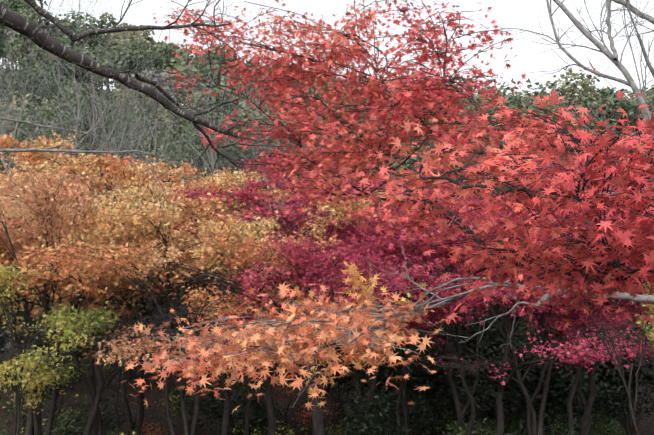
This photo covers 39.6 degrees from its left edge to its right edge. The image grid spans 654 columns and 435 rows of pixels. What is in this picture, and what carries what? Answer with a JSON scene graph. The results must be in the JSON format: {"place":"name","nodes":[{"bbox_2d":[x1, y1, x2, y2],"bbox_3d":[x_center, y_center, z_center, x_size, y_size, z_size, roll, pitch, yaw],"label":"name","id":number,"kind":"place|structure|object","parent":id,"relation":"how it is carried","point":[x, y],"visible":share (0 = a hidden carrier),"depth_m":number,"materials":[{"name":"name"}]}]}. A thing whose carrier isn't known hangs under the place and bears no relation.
{"place":"outdoors","nodes":[
{"label":"outdoors","id":0,"kind":"place"},
{"bbox_2d":[0,74,653,434],"bbox_3d":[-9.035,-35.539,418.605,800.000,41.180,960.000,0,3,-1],"label":"hedge","id":1,"kind":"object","parent":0,"point":[647,425],"depth_m":27.04,"materials":[{"name":"green plant"}]},
{"bbox_2d":[0,210,54,251],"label":"maple tree","id":2,"kind":"object","parent":1,"relation":"on","point":[19,222],"visible":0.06,"depth_m":20.07,"materials":[{"name":"orange plant"}]},
{"bbox_2d":[0,253,147,434],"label":"shrub","id":3,"kind":"object","parent":1,"relation":"on","point":[25,381],"visible":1,"depth_m":14.80,"materials":[{"name":"yellow plant"}]},
{"bbox_2d":[0,177,155,434],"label":"maple tree","id":4,"kind":"object","parent":1,"relation":"on","point":[30,429],"visible":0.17,"depth_m":18.23,"materials":[{"name":"orange plant"}]},
{"bbox_2d":[0,152,160,427],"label":"maple tree","id":5,"kind":"object","parent":1,"relation":"on","point":[94,186],"visible":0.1,"depth_m":23.67,"materials":[{"name":"orange plant"}]},
{"bbox_2d":[0,49,211,216],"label":"grey branch","id":6,"kind":"object","parent":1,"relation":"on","point":[74,150],"visible":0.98,"depth_m":7.50,"materials":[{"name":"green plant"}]},
{"bbox_2d":[0,202,241,434],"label":"maple tree","id":7,"kind":"object","parent":1,"relation":"on","point":[95,236],"visible":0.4,"depth_m":16.91,"materials":[{"name":"orange plant"}]},
{"bbox_2d":[3,219,269,434],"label":"maple tree","id":8,"kind":"object","parent":1,"relation":"on","point":[140,411],"visible":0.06,"depth_m":20.77,"materials":[{"name":"orange plant"}]},
{"bbox_2d":[0,165,277,434],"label":"maple tree","id":9,"kind":"object","parent":1,"relation":"on","point":[36,203],"visible":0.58,"depth_m":16.08,"materials":[{"name":"orange plant"}]},
{"bbox_2d":[0,128,307,433],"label":"maple tree","id":10,"kind":"object","parent":1,"relation":"on","point":[89,163],"visible":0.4,"depth_m":20.72,"materials":[{"name":"orange plant"}]},
{"bbox_2d":[0,0,336,347],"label":"bare trees","id":11,"kind":"object","parent":1,"relation":"on","point":[211,152],"visible":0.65,"depth_m":36.58,"materials":[{"name":"grey plant"}]},
{"bbox_2d":[0,0,292,196],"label":"cherry branch","id":12,"kind":"object","parent":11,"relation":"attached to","point":[37,35],"visible":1,"depth_m":5.41,"materials":[{"name":"brown plant"}]},
{"bbox_2d":[92,159,296,374],"bbox_3d":[-4.339,1.767,30.950,7.426,7.482,8.381,0,3,-1],"label":"maple tree","id":13,"kind":"object","parent":1,"relation":"on","point":[227,176],"visible":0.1,"depth_m":29.43,"materials":[{"name":"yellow plant"}]},
{"bbox_2d":[5,178,384,434],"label":"maple tree","id":14,"kind":"object","parent":1,"relation":"on","point":[150,214],"visible":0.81,"depth_m":15.61,"materials":[{"name":"orange plant"}]},
{"bbox_2d":[105,178,288,400],"bbox_3d":[-4.505,2.291,27.134,7.802,7.013,6.549,-2,4,-32],"label":"maple tree","id":15,"kind":"object","parent":1,"relation":"on","point":[177,304],"visible":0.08,"depth_m":26.50,"materials":[{"name":"orange plant"}]},
{"bbox_2d":[175,182,300,224],"bbox_3d":[-4.368,1.915,34.334,7.723,6.741,6.841,0,3,-1],"label":"maple tree","id":16,"kind":"object","parent":1,"relation":"on","point":[241,216],"depth_m":35.80,"materials":[{"name":"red plant"}]},
{"bbox_2d":[111,190,405,434],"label":"maple tree","id":17,"kind":"object","parent":1,"relation":"on","point":[269,405],"visible":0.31,"depth_m":16.95,"materials":[{"name":"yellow plant"}]},
{"bbox_2d":[67,200,477,434],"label":"maple tree","id":18,"kind":"object","parent":1,"relation":"on","point":[318,271],"visible":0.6,"depth_m":14.80,"materials":[{"name":"purple plant"}]},
{"bbox_2d":[123,137,502,434],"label":"maple tree","id":19,"kind":"object","parent":1,"relation":"on","point":[244,193],"visible":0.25,"depth_m":20.97,"materials":[{"name":"plant"}]},
{"bbox_2d":[0,0,653,215],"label":"background trees","id":20,"kind":"object","parent":1,"relation":"on","point":[628,106],"visible":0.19,"depth_m":85.36,"materials":[{"name":"green plant"}]},
{"bbox_2d":[0,81,653,434],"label":"trees","id":21,"kind":"object","parent":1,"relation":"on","point":[560,380],"visible":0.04,"depth_m":23.48,"materials":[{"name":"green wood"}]},
{"bbox_2d":[0,312,653,434],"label":"understory shrubs","id":22,"kind":"object","parent":1,"relation":"on","point":[237,417],"visible":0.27,"depth_m":21.95,"materials":[{"name":"green plant"}]},
{"bbox_2d":[0,296,653,434],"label":"fallen leaves","id":23,"kind":"object","parent":1,"relation":"on","point":[230,399],"visible":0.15,"depth_m":26.60,"materials":[{"name":"brown plant"}]},
{"bbox_2d":[226,176,492,434],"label":"maple tree","id":24,"kind":"object","parent":1,"relation":"on","point":[372,382],"visible":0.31,"depth_m":17.50,"materials":[{"name":"purple plant"}]},
{"bbox_2d":[246,180,531,434],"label":"maple tree","id":25,"kind":"object","parent":1,"relation":"on","point":[402,394],"visible":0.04,"depth_m":20.88,"materials":[{"name":"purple plant"}]},
{"bbox_2d":[281,199,497,431],"bbox_3d":[2.612,2.693,23.960,7.963,6.703,7.676,0,3,-1],"label":"maple tree","id":26,"kind":"object","parent":1,"relation":"on","point":[428,285],"depth_m":23.44,"materials":[{"name":"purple plant"}]},
{"bbox_2d":[152,0,653,214],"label":"red maple tree","id":27,"kind":"object","parent":1,"relation":"on","point":[343,56],"visible":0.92,"depth_m":7.86,"materials":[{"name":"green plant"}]},
{"bbox_2d":[379,163,489,277],"bbox_3d":[3.580,1.508,34.433,8.115,7.173,6.581,0,3,-1],"label":"maple tree","id":28,"kind":"object","parent":1,"relation":"on","point":[448,176],"depth_m":32.13,"materials":[{"name":"red plant"}]},
{"bbox_2d":[426,184,475,381],"bbox_3d":[3.339,2.259,29.407,7.247,6.724,6.893,-2,4,-31],"label":"maple tree","id":29,"kind":"object","parent":1,"relation":"on","point":[474,198],"depth_m":28.33,"materials":[{"name":"red plant"}]},
{"bbox_2d":[332,192,594,434],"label":"maple tree","id":30,"kind":"object","parent":1,"relation":"on","point":[470,303],"visible":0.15,"depth_m":17.05,"materials":[{"name":"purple plant"}]},
{"bbox_2d":[332,60,653,328],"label":"red maple tree","id":31,"kind":"object","parent":1,"relation":"on","point":[576,262],"visible":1,"depth_m":3.68,"materials":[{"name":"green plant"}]},
{"bbox_2d":[336,212,653,434],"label":"maple tree","id":32,"kind":"object","parent":1,"relation":"on","point":[582,347],"visible":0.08,"depth_m":16.89,"materials":[{"name":"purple plant"}]},
{"bbox_2d":[415,151,653,434],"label":"maple tree","id":33,"kind":"object","parent":1,"relation":"on","point":[544,335],"visible":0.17,"depth_m":17.00,"materials":[{"name":"red plant"}]},
{"bbox_2d":[477,407,626,434],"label":"bushes","id":34,"kind":"object","parent":1,"relation":"on","point":[608,427],"visible":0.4,"depth_m":22.32,"materials":[{"name":"green plant"}]},
{"bbox_2d":[456,196,653,434],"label":"maple tree","id":35,"kind":"object","parent":1,"relation":"on","point":[588,403],"visible":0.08,"depth_m":17.06,"materials":[{"name":"plant"}]},
{"bbox_2d":[480,0,653,226],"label":"bare tree","id":36,"kind":"object","parent":1,"relation":"on","point":[629,82],"visible":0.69,"depth_m":6.90,"materials":[{"name":"grey plant"}]},
{"bbox_2d":[566,278,653,434],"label":"maple tree","id":37,"kind":"object","parent":1,"relation":"on","point":[649,332],"visible":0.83,"depth_m":13.30,"materials":[{"name":"plant"}]},
{"bbox_2d":[0,0,653,141],"label":"sky","id":38,"kind":"structure","parent":0,"point":[509,14],"materials":[{"name":"white"}]},
{"bbox_2d":[121,243,653,412],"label":"maple branch","id":39,"kind":"object","parent":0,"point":[298,342],"visible":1,"depth_m":4.17,"materials":[{"name":"orange plant"}]}
]}

